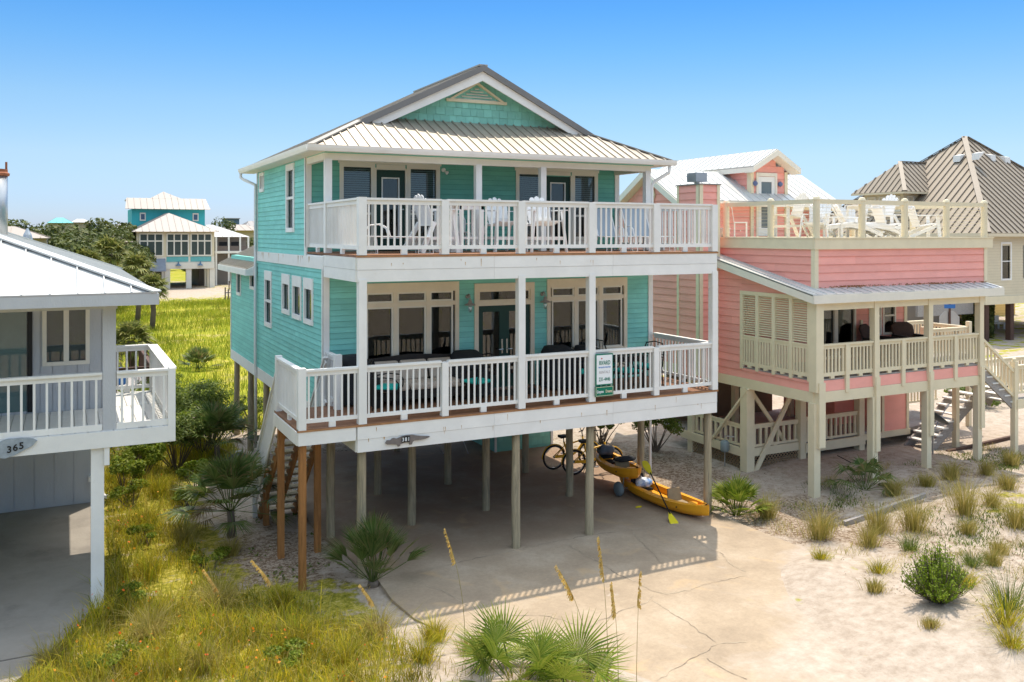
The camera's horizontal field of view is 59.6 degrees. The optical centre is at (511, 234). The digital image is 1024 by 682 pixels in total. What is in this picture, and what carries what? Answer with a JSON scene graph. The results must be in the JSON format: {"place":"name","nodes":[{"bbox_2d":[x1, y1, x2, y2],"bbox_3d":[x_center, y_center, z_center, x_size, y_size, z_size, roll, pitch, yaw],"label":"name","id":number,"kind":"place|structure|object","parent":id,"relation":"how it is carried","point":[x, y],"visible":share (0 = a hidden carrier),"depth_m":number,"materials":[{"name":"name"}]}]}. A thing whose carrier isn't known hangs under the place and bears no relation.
{"place":"outdoors","nodes":[
{"label":"outdoors","id":0,"kind":"place"},
{"bbox_2d":[125,191,218,288],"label":"beach house","id":1,"kind":"structure","parent":0,"point":[173,232],"depth_m":107.11,"materials":[{"name":"beige paint"}]},
{"bbox_2d":[139,233,211,256],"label":"screen window","id":2,"kind":"structure","parent":1,"relation":"in","point":[177,244],"depth_m":106.01,"materials":[{"name":"glass"}]},
{"bbox_2d":[116,297,262,434],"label":"meadow grass","id":3,"kind":"structure","parent":0,"point":[129,316],"depth_m":57.25,"materials":[{"name":"plant"}]},
{"bbox_2d":[0,434,446,681],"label":"wild grass","id":4,"kind":"structure","parent":0,"point":[144,659],"depth_m":13.71,"materials":[{"name":"plant"}]},
{"bbox_2d":[0,0,1023,235],"label":"sky","id":5,"kind":"structure","parent":0,"point":[103,103],"materials":[{"name":"blue"}]},
{"bbox_2d":[23,269,1023,681],"bbox_3d":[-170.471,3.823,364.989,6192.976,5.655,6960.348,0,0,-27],"label":"ground","id":6,"kind":"structure","parent":0,"point":[879,637],"depth_m":17.30,"materials":[{"name":"sand"}]},
{"bbox_2d":[16,631,74,670],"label":"grass tuft","id":7,"kind":"object","parent":6,"relation":"on","point":[46,654],"visible":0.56,"depth_m":12.96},
{"bbox_2d":[8,219,88,239],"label":"live oak","id":8,"kind":"object","parent":6,"relation":"on","point":[75,227],"visible":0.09,"depth_m":95.54,"materials":[{"name":"green plant"}]},
{"bbox_2d":[0,502,104,681],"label":"patio slab","id":9,"kind":"structure","parent":6,"relation":"on","point":[44,553],"depth_m":16.23,"materials":[{"name":"grey concrete"}]},
{"bbox_2d":[48,239,101,253],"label":"live oak","id":10,"kind":"object","parent":6,"relation":"on","point":[75,246],"visible":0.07,"depth_m":79.52,"materials":[{"name":"green plant"}]},
{"bbox_2d":[0,162,176,608],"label":"beach house","id":11,"kind":"structure","parent":6,"relation":"on","point":[69,409],"depth_m":15.84,"materials":[{"name":"grey"}]},
{"bbox_2d":[0,438,36,458],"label":"number plaque","id":12,"kind":"object","parent":11,"relation":"attached to","point":[9,447],"visible":1,"depth_m":14.33,"materials":[{"name":"white metal"}]},
{"bbox_2d":[42,310,89,365],"bbox_3d":[-8.293,1.870,16.638,0.790,1.120,0.080,0,0,-27],"label":"window","id":13,"kind":"structure","parent":11,"relation":"in","point":[66,361],"depth_m":16.61,"materials":[{"name":"white paint"}]},
{"bbox_2d":[48,232,150,265],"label":"live oak","id":14,"kind":"object","parent":6,"relation":"on","point":[64,237],"visible":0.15,"depth_m":87.84,"materials":[{"name":"green plant"}]},
{"bbox_2d":[78,639,139,673],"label":"shrub","id":15,"kind":"object","parent":6,"relation":"on","point":[117,657],"visible":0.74,"depth_m":12.71,"materials":[{"name":"green plant"}]},
{"bbox_2d":[90,234,131,265],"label":"cabbage palm","id":16,"kind":"object","parent":6,"relation":"on","point":[111,244],"visible":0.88,"depth_m":68.85,"materials":[{"name":"green plant"}]},
{"bbox_2d":[79,227,156,266],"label":"live oak","id":17,"kind":"object","parent":6,"relation":"on","point":[112,232],"visible":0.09,"depth_m":98.05,"materials":[{"name":"green plant"}]},
{"bbox_2d":[84,218,154,258],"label":"live oak","id":18,"kind":"object","parent":6,"relation":"on","point":[100,224],"visible":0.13,"depth_m":103.79,"materials":[{"name":"green plant"}]},
{"bbox_2d":[107,455,146,495],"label":"shrub","id":19,"kind":"object","parent":6,"relation":"on","point":[135,467],"visible":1,"depth_m":21.33,"materials":[{"name":"green plant"}]},
{"bbox_2d":[106,478,150,508],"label":"shrub","id":20,"kind":"object","parent":6,"relation":"on","point":[118,491],"visible":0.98,"depth_m":20.50,"materials":[{"name":"green plant"}]},
{"bbox_2d":[116,318,158,366],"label":"shrub","id":21,"kind":"object","parent":6,"relation":"on","point":[126,330],"visible":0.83,"depth_m":34.30,"materials":[{"name":"green plant"}]},
{"bbox_2d":[118,251,156,321],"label":"cabbage palm","id":22,"kind":"object","parent":6,"relation":"on","point":[132,262],"visible":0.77,"depth_m":64.30,"materials":[{"name":"green plant"}]},
{"bbox_2d":[110,442,167,481],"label":"shrub","id":23,"kind":"object","parent":6,"relation":"on","point":[154,454],"visible":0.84,"depth_m":22.54,"materials":[{"name":"green plant"}]},
{"bbox_2d":[113,493,178,525],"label":"grass tuft","id":24,"kind":"object","parent":6,"relation":"on","point":[138,516],"visible":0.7,"depth_m":19.31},
{"bbox_2d":[86,593,211,643],"bbox_3d":[-5.575,5.969,13.822,2.148,0.664,2.014,0,0,28],"label":"grass tuft","id":25,"kind":"object","parent":6,"relation":"on","point":[142,629],"visible":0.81,"depth_m":13.84,"materials":[{"name":"plant"}]},
{"bbox_2d":[138,272,170,328],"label":"cabbage palm","id":26,"kind":"object","parent":6,"relation":"on","point":[155,279],"visible":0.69,"depth_m":59.43,"materials":[{"name":"green plant"}]},
{"bbox_2d":[110,540,206,581],"bbox_3d":[-6.628,5.995,16.370,1.826,0.658,1.686,0,0,-39],"label":"grass tuft","id":27,"kind":"object","parent":6,"relation":"on","point":[155,563],"visible":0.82,"depth_m":16.33,"materials":[{"name":"plant"}]},
{"bbox_2d":[132,410,214,469],"bbox_3d":[-9.003,5.572,23.807,2.280,1.713,2.103,0,0,-27],"label":"shrub","id":28,"kind":"object","parent":6,"relation":"on","point":[188,429],"visible":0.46,"depth_m":23.68,"materials":[{"name":"green plant"}]},
{"bbox_2d":[149,514,214,546],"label":"grass tuft","id":29,"kind":"object","parent":6,"relation":"on","point":[191,532],"visible":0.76,"depth_m":18.12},
{"bbox_2d":[144,632,238,678],"bbox_3d":[-4.489,6.018,12.664,1.438,0.522,1.557,0,0,-27],"label":"grass tuft","id":30,"kind":"object","parent":6,"relation":"on","point":[208,659],"visible":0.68,"depth_m":12.74,"materials":[{"name":"plant"}]},
{"bbox_2d":[175,458,210,485],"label":"shrub","id":31,"kind":"object","parent":6,"relation":"on","point":[183,472],"visible":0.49,"depth_m":21.79,"materials":[{"name":"green plant"}]},
{"bbox_2d":[177,345,225,369],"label":"palmetto","id":32,"kind":"object","parent":6,"relation":"on","point":[198,354],"visible":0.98,"depth_m":41.60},
{"bbox_2d":[176,382,234,415],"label":"shrub","id":33,"kind":"object","parent":6,"relation":"on","point":[182,400],"visible":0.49,"depth_m":26.91,"materials":[{"name":"green plant"}]},
{"bbox_2d":[188,546,231,569],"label":"shrub","id":34,"kind":"object","parent":6,"relation":"on","point":[220,553],"visible":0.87,"depth_m":16.75,"materials":[{"name":"green plant"}]},
{"bbox_2d":[176,398,260,460],"bbox_3d":[-7.834,5.700,24.310,2.872,2.553,2.634,0,0,-27],"label":"palmetto","id":35,"kind":"object","parent":6,"relation":"on","point":[225,417],"visible":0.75,"depth_m":24.14,"materials":[{"name":"green plant"}]},
{"bbox_2d":[20,457,420,681],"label":"leafy weeds","id":36,"kind":"object","parent":6,"relation":"on","point":[236,610],"visible":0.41,"depth_m":14.30,"materials":[{"name":"green plant"}]},
{"bbox_2d":[192,225,248,285],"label":"distant house","id":37,"kind":"structure","parent":6,"relation":"on","point":[228,243],"depth_m":113.78,"materials":[{"name":"white paint"}]},
{"bbox_2d":[157,442,297,539],"bbox_3d":[-5.942,5.510,18.719,2.980,2.330,3.094,0,0,-27],"label":"palmetto","id":38,"kind":"object","parent":6,"relation":"on","point":[235,472],"visible":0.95,"depth_m":18.51,"materials":[{"name":"green plant"}]},
{"bbox_2d":[170,568,287,613],"bbox_3d":[-4.958,5.982,15.095,2.206,0.665,2.224,0,0,28],"label":"grass tuft","id":39,"kind":"object","parent":6,"relation":"on","point":[214,597],"visible":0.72,"depth_m":14.95,"materials":[{"name":"plant"}]},
{"bbox_2d":[245,572,309,611],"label":"grass tuft","id":40,"kind":"object","parent":6,"relation":"on","point":[280,595],"visible":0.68,"depth_m":15.02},
{"bbox_2d":[262,637,306,667],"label":"shrub","id":41,"kind":"object","parent":6,"relation":"on","point":[294,642],"visible":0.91,"depth_m":12.76,"materials":[{"name":"green plant"}]},
{"bbox_2d":[312,623,380,667],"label":"grass tuft","id":42,"kind":"object","parent":6,"relation":"on","point":[352,652],"visible":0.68,"depth_m":12.72,"materials":[{"name":"plant"}]},
{"bbox_2d":[315,509,431,588],"bbox_3d":[-2.580,6.050,16.066,2.024,2.400,1.988,0,0,30],"label":"palmetto","id":43,"kind":"object","parent":6,"relation":"on","point":[373,538],"visible":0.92,"depth_m":15.94,"materials":[{"name":"green plant"}]},
{"bbox_2d":[343,597,419,639],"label":"grass tuft","id":44,"kind":"object","parent":6,"relation":"on","point":[378,627],"visible":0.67,"depth_m":13.88,"materials":[{"name":"plant"}]},
{"bbox_2d":[382,622,458,670],"bbox_3d":[-1.292,5.804,12.587,1.545,0.465,1.260,0,0,9],"label":"grass tuft","id":45,"kind":"object","parent":6,"relation":"on","point":[427,649],"visible":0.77,"depth_m":12.55,"materials":[{"name":"plant"}]},
{"bbox_2d":[407,606,470,642],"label":"grass tuft","id":46,"kind":"object","parent":6,"relation":"on","point":[428,629],"visible":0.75,"depth_m":13.64,"materials":[{"name":"plant"}]},
{"bbox_2d":[218,64,718,590],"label":"beach house","id":47,"kind":"structure","parent":6,"relation":"on","point":[318,286],"depth_m":19.58,"materials":[{"name":"teal paint"}]},
{"bbox_2d":[264,270,271,327],"bbox_3d":[-6.061,1.735,23.359,0.670,1.570,1.340,0,0,-27],"label":"window","id":48,"kind":"structure","parent":47,"relation":"in","point":[267,274],"depth_m":23.36,"materials":[{"name":"white paint"}]},
{"bbox_2d":[281,273,289,314],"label":"window","id":49,"kind":"structure","parent":47,"relation":"in","point":[285,278],"depth_m":21.47,"materials":[{"name":"white paint"}]},
{"bbox_2d":[285,163,294,231],"bbox_3d":[-4.930,-0.790,21.101,0.670,1.720,1.290,0,0,-27],"label":"window","id":50,"kind":"structure","parent":47,"relation":"in","point":[289,167],"depth_m":21.09,"materials":[{"name":"white paint"}]},
{"bbox_2d":[292,275,301,320],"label":"window","id":51,"kind":"structure","parent":47,"relation":"in","point":[296,280],"depth_m":20.47,"materials":[{"name":"white paint"}]},
{"bbox_2d":[303,277,313,325],"bbox_3d":[-4.146,1.510,19.536,0.670,1.120,1.290,0,0,-27],"label":"window","id":52,"kind":"structure","parent":47,"relation":"in","point":[308,284],"depth_m":19.48,"materials":[{"name":"white paint"}]},
{"bbox_2d":[342,354,367,404],"bbox_3d":[-3.196,2.915,18.105,0.573,0.970,0.521,0,0,-27],"label":"covered grill","id":53,"kind":"object","parent":47,"relation":"on","point":[349,359],"visible":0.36,"depth_m":17.84,"materials":[{"name":"black fabric"}]},
{"bbox_2d":[339,163,374,240],"bbox_3d":[-3.608,-0.675,20.359,1.280,1.910,0.670,0,0,-27],"label":"window","id":54,"kind":"structure","parent":47,"relation":"in","point":[356,180],"depth_m":20.21,"materials":[{"name":"glass"}]},
{"bbox_2d":[368,359,403,410],"bbox_3d":[-2.499,2.958,17.675,0.638,0.986,0.608,0,0,3],"label":"patio chair","id":55,"kind":"object","parent":47,"relation":"on","point":[378,388],"visible":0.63,"depth_m":17.45,"materials":[{"name":"black metal"}]},
{"bbox_2d":[367,281,458,358],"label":"triple window","id":56,"kind":"structure","parent":47,"relation":"in","point":[411,320],"depth_m":20.45,"materials":[{"name":"beige paint"}]},
{"bbox_2d":[388,165,439,240],"bbox_3d":[-2.195,-0.675,21.067,1.280,1.910,0.670,0,0,-27],"label":"window","id":57,"kind":"structure","parent":47,"relation":"in","point":[422,180],"depth_m":20.95,"materials":[{"name":"glass"}]},
{"bbox_2d":[367,354,471,408],"bbox_3d":[-1.970,2.990,18.563,2.100,0.920,0.920,0,0,-27],"label":"dining table","id":58,"kind":"object","parent":47,"relation":"on","point":[403,358],"visible":0.54,"depth_m":18.49,"materials":[{"name":"plastic"}]},
{"bbox_2d":[404,194,459,252],"bbox_3d":[-1.683,-0.213,18.480,0.934,1.233,0.840,0,0,-37],"label":"adirondack chair","id":59,"kind":"object","parent":47,"relation":"on","point":[419,196],"visible":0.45,"depth_m":18.40,"materials":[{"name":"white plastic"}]},
{"bbox_2d":[450,206,483,252],"bbox_3d":[-0.955,-0.130,18.925,0.592,1.020,0.600,0,0,-27],"label":"table","id":60,"kind":"object","parent":47,"relation":"on","point":[460,224],"visible":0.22,"depth_m":18.79,"materials":[{"name":"white plastic"}]},
{"bbox_2d":[450,349,489,397],"bbox_3d":[-0.910,2.946,19.064,0.784,0.908,0.786,0,0,-27],"label":"covered armchair","id":61,"kind":"object","parent":47,"relation":"on","point":[464,354],"visible":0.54,"depth_m":18.87,"materials":[{"name":"black fabric"}]},
{"bbox_2d":[459,353,495,402],"bbox_3d":[-0.672,2.958,18.414,0.608,0.986,0.638,0,0,43],"label":"patio chair","id":62,"kind":"object","parent":47,"relation":"on","point":[477,381],"visible":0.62,"depth_m":18.36,"materials":[{"name":"black metal"}]},
{"bbox_2d":[439,282,534,388],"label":"french door","id":63,"kind":"structure","parent":47,"relation":"in","point":[494,314],"depth_m":20.10,"materials":[{"name":"beige paint"}]},
{"bbox_2d":[478,197,527,251],"bbox_3d":[-0.242,-0.213,19.710,0.840,1.233,0.934,0,0,-32],"label":"adirondack chair","id":64,"kind":"object","parent":47,"relation":"on","point":[500,217],"visible":0.43,"depth_m":19.74,"materials":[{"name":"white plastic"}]},
{"bbox_2d":[516,170,537,239],"bbox_3d":[0.322,-0.660,22.327,1.270,1.880,0.670,0,0,-27],"label":"window","id":65,"kind":"structure","parent":47,"relation":"in","point":[526,181],"depth_m":22.10,"materials":[{"name":"glass"}]},
{"bbox_2d":[527,196,567,252],"bbox_3d":[0.635,-0.213,19.198,0.840,1.233,0.934,0,0,-21],"label":"adirondack chair","id":66,"kind":"object","parent":47,"relation":"on","point":[536,198],"visible":0.6,"depth_m":19.16,"materials":[{"name":"white plastic"}]},
{"bbox_2d":[539,344,578,388],"bbox_3d":[1.065,2.957,20.103,0.778,0.886,0.717,0,0,-27],"label":"covered armchair","id":67,"kind":"object","parent":47,"relation":"on","point":[555,348],"visible":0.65,"depth_m":19.85,"materials":[{"name":"black fabric"}]},
{"bbox_2d":[507,277,626,366],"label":"triple window","id":68,"kind":"structure","parent":47,"relation":"in","point":[562,311],"depth_m":21.95,"materials":[{"name":"beige paint"}]},
{"bbox_2d":[551,172,597,239],"bbox_3d":[1.717,-0.660,23.026,1.230,1.880,0.670,0,0,-27],"label":"window","id":69,"kind":"structure","parent":47,"relation":"in","point":[582,182],"depth_m":22.91,"materials":[{"name":"glass"}]},
{"bbox_2d":[595,353,612,396],"bbox_3d":[1.909,2.910,18.499,0.440,0.880,0.028,0,0,-27],"label":"rental sign","id":70,"kind":"object","parent":47,"relation":"attached to","point":[603,369],"visible":1,"depth_m":18.48,"materials":[{"name":"green paint"}]},
{"bbox_2d":[597,209,637,250],"bbox_3d":[2.293,-0.119,20.723,0.685,1.015,1.720,0,0,-15],"label":"sling lounger","id":71,"kind":"object","parent":47,"relation":"on","point":[603,223],"visible":0.4,"depth_m":21.30,"materials":[{"name":"white fabric"}]},
{"bbox_2d":[622,209,674,250],"bbox_3d":[3.143,-0.119,20.813,0.685,1.015,1.720,0,0,-15],"label":"sling lounger","id":72,"kind":"object","parent":47,"relation":"on","point":[633,223],"visible":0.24,"depth_m":21.41,"materials":[{"name":"white fabric"}]},
{"bbox_2d":[333,626,613,681],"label":"dune grass","id":73,"kind":"structure","parent":6,"relation":"on","point":[559,680],"depth_m":12.14,"materials":[{"name":"plant"}]},
{"bbox_2d":[439,596,594,681],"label":"palmetto","id":74,"kind":"object","parent":6,"relation":"on","point":[488,645],"visible":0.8,"depth_m":12.19,"materials":[{"name":"plant"}]},
{"bbox_2d":[509,608,636,681],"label":"palmetto","id":75,"kind":"object","parent":6,"relation":"on","point":[594,662],"visible":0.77,"depth_m":12.16,"materials":[{"name":"plant"}]},
{"bbox_2d":[632,417,684,451],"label":"shrub","id":76,"kind":"object","parent":6,"relation":"on","point":[673,426],"visible":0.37,"depth_m":25.35,"materials":[{"name":"green plant"}]},
{"bbox_2d":[701,473,776,515],"bbox_3d":[5.106,6.131,20.145,1.858,1.487,1.732,0,0,40],"label":"palmetto","id":77,"kind":"object","parent":6,"relation":"on","point":[738,489],"visible":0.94,"depth_m":20.00,"materials":[{"name":"plant"}]},
{"bbox_2d":[784,498,844,542],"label":"grass tuft","id":78,"kind":"object","parent":6,"relation":"on","point":[822,530],"visible":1,"depth_m":18.41,"materials":[{"name":"plant"}]},
{"bbox_2d":[619,149,1023,497],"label":"beach house","id":79,"kind":"structure","parent":6,"relation":"on","point":[788,330],"depth_m":23.88,"materials":[{"name":"pink paint"}]},
{"bbox_2d":[774,192,812,236],"bbox_3d":[7.714,-0.533,24.527,0.929,1.264,0.840,0,0,-17],"label":"adirondack chair","id":80,"kind":"object","parent":79,"relation":"on","point":[797,207],"visible":0.79,"depth_m":24.42,"materials":[{"name":"white paint"}]},
{"bbox_2d":[799,204,835,236],"bbox_3d":[8.099,-0.394,23.692,0.840,1.022,0.891,0,0,33],"label":"adirondack chair","id":81,"kind":"object","parent":79,"relation":"on","point":[824,212],"visible":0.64,"depth_m":23.71,"materials":[{"name":"white plastic"}]},
{"bbox_2d":[824,309,855,359],"bbox_3d":[8.933,2.660,25.264,2.000,1.920,0.670,0,0,-27],"label":"glazed double door","id":82,"kind":"structure","parent":79,"relation":"in","point":[839,325],"depth_m":25.11,"materials":[{"name":"white paint"}]},
{"bbox_2d":[810,204,882,236],"bbox_3d":[8.882,-0.375,23.833,1.790,0.900,0.800,0,0,1],"label":"wooden lounger","id":83,"kind":"object","parent":79,"relation":"on","point":[840,225],"visible":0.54,"depth_m":23.53,"materials":[{"name":"white wood"}]},
{"bbox_2d":[832,204,900,236],"bbox_3d":[9.665,-0.375,24.281,1.790,0.900,0.800,0,0,1],"label":"wooden lounger","id":84,"kind":"object","parent":79,"relation":"on","point":[889,228],"visible":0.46,"depth_m":24.00,"materials":[{"name":"white wood"}]},
{"bbox_2d":[891,322,923,354],"bbox_3d":[11.374,3.015,25.568,0.820,0.950,0.862,0,0,-12],"label":"barbecue grill","id":85,"kind":"object","parent":79,"relation":"on","point":[902,329],"visible":0.38,"depth_m":25.84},
{"bbox_2d":[899,206,941,236],"bbox_3d":[11.541,-0.394,25.300,0.891,1.022,0.840,0,0,1],"label":"adirondack chair","id":86,"kind":"object","parent":79,"relation":"on","point":[915,223],"visible":0.72,"depth_m":25.12,"materials":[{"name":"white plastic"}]},
{"bbox_2d":[645,434,1023,627],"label":"leaf litter","id":87,"kind":"object","parent":6,"relation":"on","point":[866,522],"visible":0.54,"depth_m":20.80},
{"bbox_2d":[820,455,898,496],"bbox_3d":[8.522,6.140,21.533,2.000,1.617,1.815,0,0,-27],"label":"palmetto","id":88,"kind":"object","parent":6,"relation":"on","point":[872,465],"visible":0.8,"depth_m":21.58,"materials":[{"name":"plant"}]},
{"bbox_2d":[702,446,1023,604],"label":"ground creeper","id":89,"kind":"object","parent":6,"relation":"on","point":[956,532],"visible":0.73,"depth_m":19.78,"materials":[{"name":"green plant"}]},
{"bbox_2d":[845,520,887,547],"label":"grass tuft","id":90,"kind":"object","parent":6,"relation":"on","point":[871,537],"visible":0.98,"depth_m":17.64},
{"bbox_2d":[712,442,1023,593],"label":"dry scrub","id":91,"kind":"object","parent":6,"relation":"on","point":[915,478],"visible":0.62,"depth_m":19.31,"materials":[{"name":"green plant"}]},
{"bbox_2d":[842,493,926,525],"bbox_3d":[8.373,6.152,20.018,2.922,0.275,0.090,0,0,-33],"label":"timber edging","id":92,"kind":"object","parent":6,"relation":"on","point":[859,518],"visible":0.71,"depth_m":19.93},
{"bbox_2d":[848,493,925,534],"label":"grass tuft","id":93,"kind":"object","parent":6,"relation":"on","point":[879,522],"visible":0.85,"depth_m":18.55,"materials":[{"name":"plant"}]},
{"bbox_2d":[876,486,942,534],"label":"grass tuft","id":94,"kind":"object","parent":6,"relation":"on","point":[915,521],"visible":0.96,"depth_m":18.72,"materials":[{"name":"plant"}]},
{"bbox_2d":[826,136,1023,341],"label":"beach house","id":95,"kind":"structure","parent":6,"relation":"on","point":[966,169],"depth_m":54.92,"materials":[{"name":"beige paint"}]},
{"bbox_2d":[1001,242,1011,280],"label":"window","id":96,"kind":"structure","parent":95,"relation":"in","point":[1006,251],"depth_m":51.55,"materials":[{"name":"white paint"}]},
{"bbox_2d":[900,540,975,603],"bbox_3d":[7.040,5.500,14.694,1.026,1.006,1.451,0,0,39],"label":"green bush","id":97,"kind":"object","parent":6,"relation":"on","point":[942,584],"visible":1,"depth_m":14.46,"materials":[{"name":"green plant"}]},
{"bbox_2d":[914,466,1002,518],"bbox_3d":[9.911,5.595,19.537,2.270,1.085,2.699,0,0,-27],"label":"grass tuft","id":98,"kind":"object","parent":6,"relation":"on","point":[964,507],"visible":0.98,"depth_m":19.44,"materials":[{"name":"plant"}]},
{"bbox_2d":[928,551,1023,615],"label":"grass tuft","id":99,"kind":"object","parent":6,"relation":"on","point":[1002,594],"visible":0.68,"depth_m":14.12,"materials":[{"name":"green plant"}]},
{"bbox_2d":[961,303,995,338],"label":"hedge","id":100,"kind":"object","parent":6,"relation":"on","point":[971,317],"visible":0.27,"depth_m":52.94,"materials":[{"name":"green plant"}]},
{"bbox_2d":[953,584,1023,630],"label":"grass tuft","id":101,"kind":"object","parent":6,"relation":"on","point":[1008,615],"visible":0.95,"depth_m":13.56,"materials":[{"name":"plant"}]},
{"bbox_2d":[960,615,1023,654],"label":"grass tuft","id":102,"kind":"object","parent":6,"relation":"on","point":[1009,642],"visible":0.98,"depth_m":12.98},
{"bbox_2d":[983,491,1023,531],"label":"grass tuft","id":103,"kind":"object","parent":6,"relation":"on","point":[1016,519],"visible":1,"depth_m":18.73,"materials":[{"name":"plant"}]},
{"bbox_2d":[270,440,869,681],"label":"driveway","id":104,"kind":"structure","parent":0,"point":[766,624],"depth_m":16.82,"materials":[{"name":"concrete"}]},
{"bbox_2d":[382,522,746,680],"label":"driveway cracks","id":105,"kind":"object","parent":104,"relation":"on","point":[623,609],"visible":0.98,"depth_m":15.53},
{"bbox_2d":[542,427,598,469],"bbox_3d":[1.606,5.706,23.925,1.632,1.095,0.660,0,0,-42],"label":"bicycle","id":106,"kind":"object","parent":104,"relation":"on","point":[560,447],"visible":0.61,"depth_m":23.79,"materials":[{"name":"yellow paint"}]},
{"bbox_2d":[561,430,622,474],"bbox_3d":[2.118,5.706,23.343,1.632,1.095,0.660,0,0,-36],"label":"bicycle","id":107,"kind":"object","parent":104,"relation":"on","point":[582,454],"visible":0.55,"depth_m":23.26,"materials":[{"name":"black metal"}]},
{"bbox_2d":[613,475,641,495],"bbox_3d":[2.800,6.011,21.589,0.820,0.487,0.700,0,0,-27],"label":"kayak trolley","id":108,"kind":"object","parent":104,"relation":"on","point":[618,487],"visible":0.52,"depth_m":21.27,"materials":[{"name":"rubber"}]},
{"bbox_2d":[595,451,642,478],"bbox_3d":[2.603,5.649,22.049,0.764,0.457,2.150,0,0,-20],"label":"kayak","id":109,"kind":"object","parent":108,"relation":"on","point":[628,469],"visible":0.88,"depth_m":21.74,"materials":[{"name":"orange plastic"}]},
{"bbox_2d":[619,473,708,515],"bbox_3d":[3.471,6.019,20.806,0.764,0.457,3.300,0,0,-29],"label":"kayak","id":110,"kind":"object","parent":104,"relation":"on","point":[676,499],"visible":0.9,"depth_m":20.36,"materials":[{"name":"yellow plastic"}]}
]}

